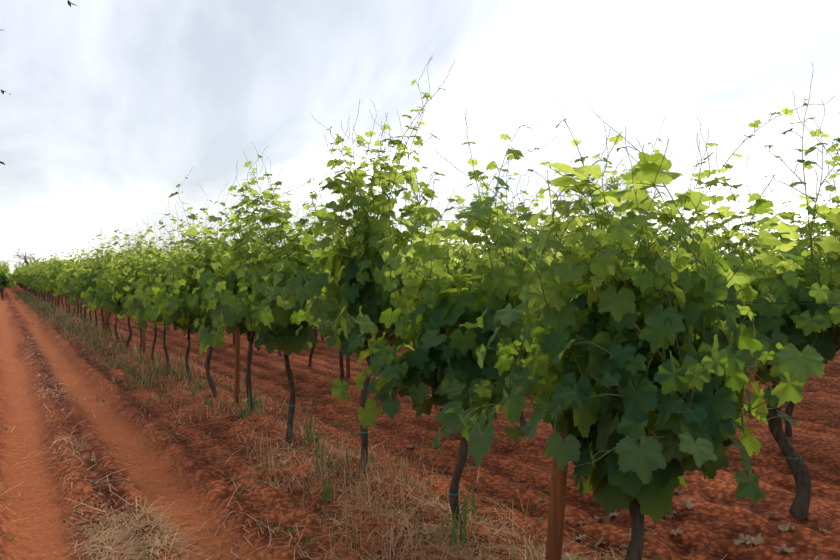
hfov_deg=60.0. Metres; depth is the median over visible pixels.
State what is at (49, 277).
vine
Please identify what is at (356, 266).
vine
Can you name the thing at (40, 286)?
vine
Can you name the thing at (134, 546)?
ground litter
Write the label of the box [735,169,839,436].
vine
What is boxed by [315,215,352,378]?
vine
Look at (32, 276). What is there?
vine
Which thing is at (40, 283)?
vine
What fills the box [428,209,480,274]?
vine
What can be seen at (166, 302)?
vine
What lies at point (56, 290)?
vine
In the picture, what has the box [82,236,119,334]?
vine
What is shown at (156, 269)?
vine
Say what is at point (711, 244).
vine
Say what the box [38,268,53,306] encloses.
vine
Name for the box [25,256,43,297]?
vine
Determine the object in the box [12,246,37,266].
tree line
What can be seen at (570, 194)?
vine
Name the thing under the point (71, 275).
vine
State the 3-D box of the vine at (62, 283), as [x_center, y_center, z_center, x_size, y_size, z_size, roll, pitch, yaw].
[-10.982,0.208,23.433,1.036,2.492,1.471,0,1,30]
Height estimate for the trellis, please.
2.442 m
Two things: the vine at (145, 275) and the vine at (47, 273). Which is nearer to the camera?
the vine at (145, 275)
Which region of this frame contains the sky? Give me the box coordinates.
[0,0,839,273]
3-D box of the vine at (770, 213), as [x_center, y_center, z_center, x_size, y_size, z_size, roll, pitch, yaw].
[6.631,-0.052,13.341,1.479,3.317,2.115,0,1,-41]
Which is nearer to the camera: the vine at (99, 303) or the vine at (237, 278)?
the vine at (237, 278)
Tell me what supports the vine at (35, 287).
on the ground
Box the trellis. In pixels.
[18,282,839,559]
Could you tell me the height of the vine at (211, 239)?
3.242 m
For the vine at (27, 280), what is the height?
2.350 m
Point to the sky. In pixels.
(110, 107)
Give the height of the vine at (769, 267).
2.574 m
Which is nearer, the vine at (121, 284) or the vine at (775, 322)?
the vine at (775, 322)
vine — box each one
[0,259,18,298]
[0,260,14,299]
[18,260,33,291]
[23,265,36,295]
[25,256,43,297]
[26,259,41,298]
[29,253,51,299]
[32,253,56,295]
[34,253,58,304]
[36,259,58,305]
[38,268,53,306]
[39,247,70,308]
[39,256,61,305]
[43,249,73,308]
[48,262,69,310]
[53,251,86,312]
[54,264,70,314]
[56,247,88,318]
[57,248,92,320]
[62,252,94,319]
[66,248,99,324]
[68,226,119,331]
[69,247,105,326]
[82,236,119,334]
[85,218,153,346]
[87,233,134,339]
[103,228,156,351]
[104,224,176,359]
[121,201,193,368]
[129,169,237,396]
[134,214,203,379]
[135,235,163,320]
[145,234,174,259]
[160,237,191,328]
[171,160,320,411]
[188,143,338,442]
[192,210,230,329]
[257,222,291,355]
[262,56,455,474]
[292,221,332,366]
[308,95,566,528]
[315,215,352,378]
[321,194,415,346]
[417,87,824,559]
[421,178,490,289]
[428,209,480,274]
[444,135,579,426]
[480,197,529,274]
[534,118,703,340]
[557,157,639,269]
[627,187,728,270]
[669,63,839,519]
[692,219,735,263]
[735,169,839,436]
[736,192,809,257]
[741,217,785,365]
[747,199,821,273]
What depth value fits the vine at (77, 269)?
21.98 m
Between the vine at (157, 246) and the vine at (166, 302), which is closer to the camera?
the vine at (166, 302)
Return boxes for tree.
[0,0,76,164]
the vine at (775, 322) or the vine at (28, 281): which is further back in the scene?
the vine at (28, 281)
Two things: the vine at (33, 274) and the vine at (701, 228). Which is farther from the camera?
the vine at (33, 274)
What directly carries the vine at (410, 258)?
on the ground
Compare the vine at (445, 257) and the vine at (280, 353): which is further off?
the vine at (280, 353)
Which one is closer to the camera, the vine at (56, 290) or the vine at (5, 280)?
the vine at (56, 290)
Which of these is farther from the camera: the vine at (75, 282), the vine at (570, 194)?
the vine at (75, 282)
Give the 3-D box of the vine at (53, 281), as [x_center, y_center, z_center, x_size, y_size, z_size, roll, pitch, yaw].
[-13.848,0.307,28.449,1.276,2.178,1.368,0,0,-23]
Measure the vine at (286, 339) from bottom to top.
2.932 m
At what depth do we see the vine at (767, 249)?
11.32 m
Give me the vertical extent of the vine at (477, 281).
3.026 m
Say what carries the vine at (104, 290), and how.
on the ground
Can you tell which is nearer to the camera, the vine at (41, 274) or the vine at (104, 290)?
the vine at (104, 290)
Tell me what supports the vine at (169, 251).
on the ground
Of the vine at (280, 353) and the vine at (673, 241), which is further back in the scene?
the vine at (280, 353)
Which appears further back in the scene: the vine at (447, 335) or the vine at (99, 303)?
the vine at (99, 303)
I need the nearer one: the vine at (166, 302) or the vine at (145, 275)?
the vine at (166, 302)
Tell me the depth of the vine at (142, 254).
23.72 m
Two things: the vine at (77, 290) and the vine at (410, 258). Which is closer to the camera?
the vine at (410, 258)
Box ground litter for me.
[0,290,829,559]
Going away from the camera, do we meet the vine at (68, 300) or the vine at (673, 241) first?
the vine at (673, 241)
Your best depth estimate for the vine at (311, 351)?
11.73 m
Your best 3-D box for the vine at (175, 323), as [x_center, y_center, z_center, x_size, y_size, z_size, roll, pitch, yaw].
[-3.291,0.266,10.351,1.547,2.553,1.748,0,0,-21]
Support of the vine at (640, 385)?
on the ground
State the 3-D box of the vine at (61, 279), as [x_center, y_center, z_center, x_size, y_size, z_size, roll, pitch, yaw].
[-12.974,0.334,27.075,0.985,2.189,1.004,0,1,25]
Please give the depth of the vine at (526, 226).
13.58 m
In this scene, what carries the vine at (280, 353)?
on the ground
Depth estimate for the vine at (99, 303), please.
15.95 m
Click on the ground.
(182, 470)
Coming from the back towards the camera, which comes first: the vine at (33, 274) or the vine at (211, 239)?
the vine at (33, 274)
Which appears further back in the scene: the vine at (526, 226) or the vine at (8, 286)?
the vine at (8, 286)
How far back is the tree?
5.83 m
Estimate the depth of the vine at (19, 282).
59.09 m
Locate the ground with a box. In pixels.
[0,281,839,559]

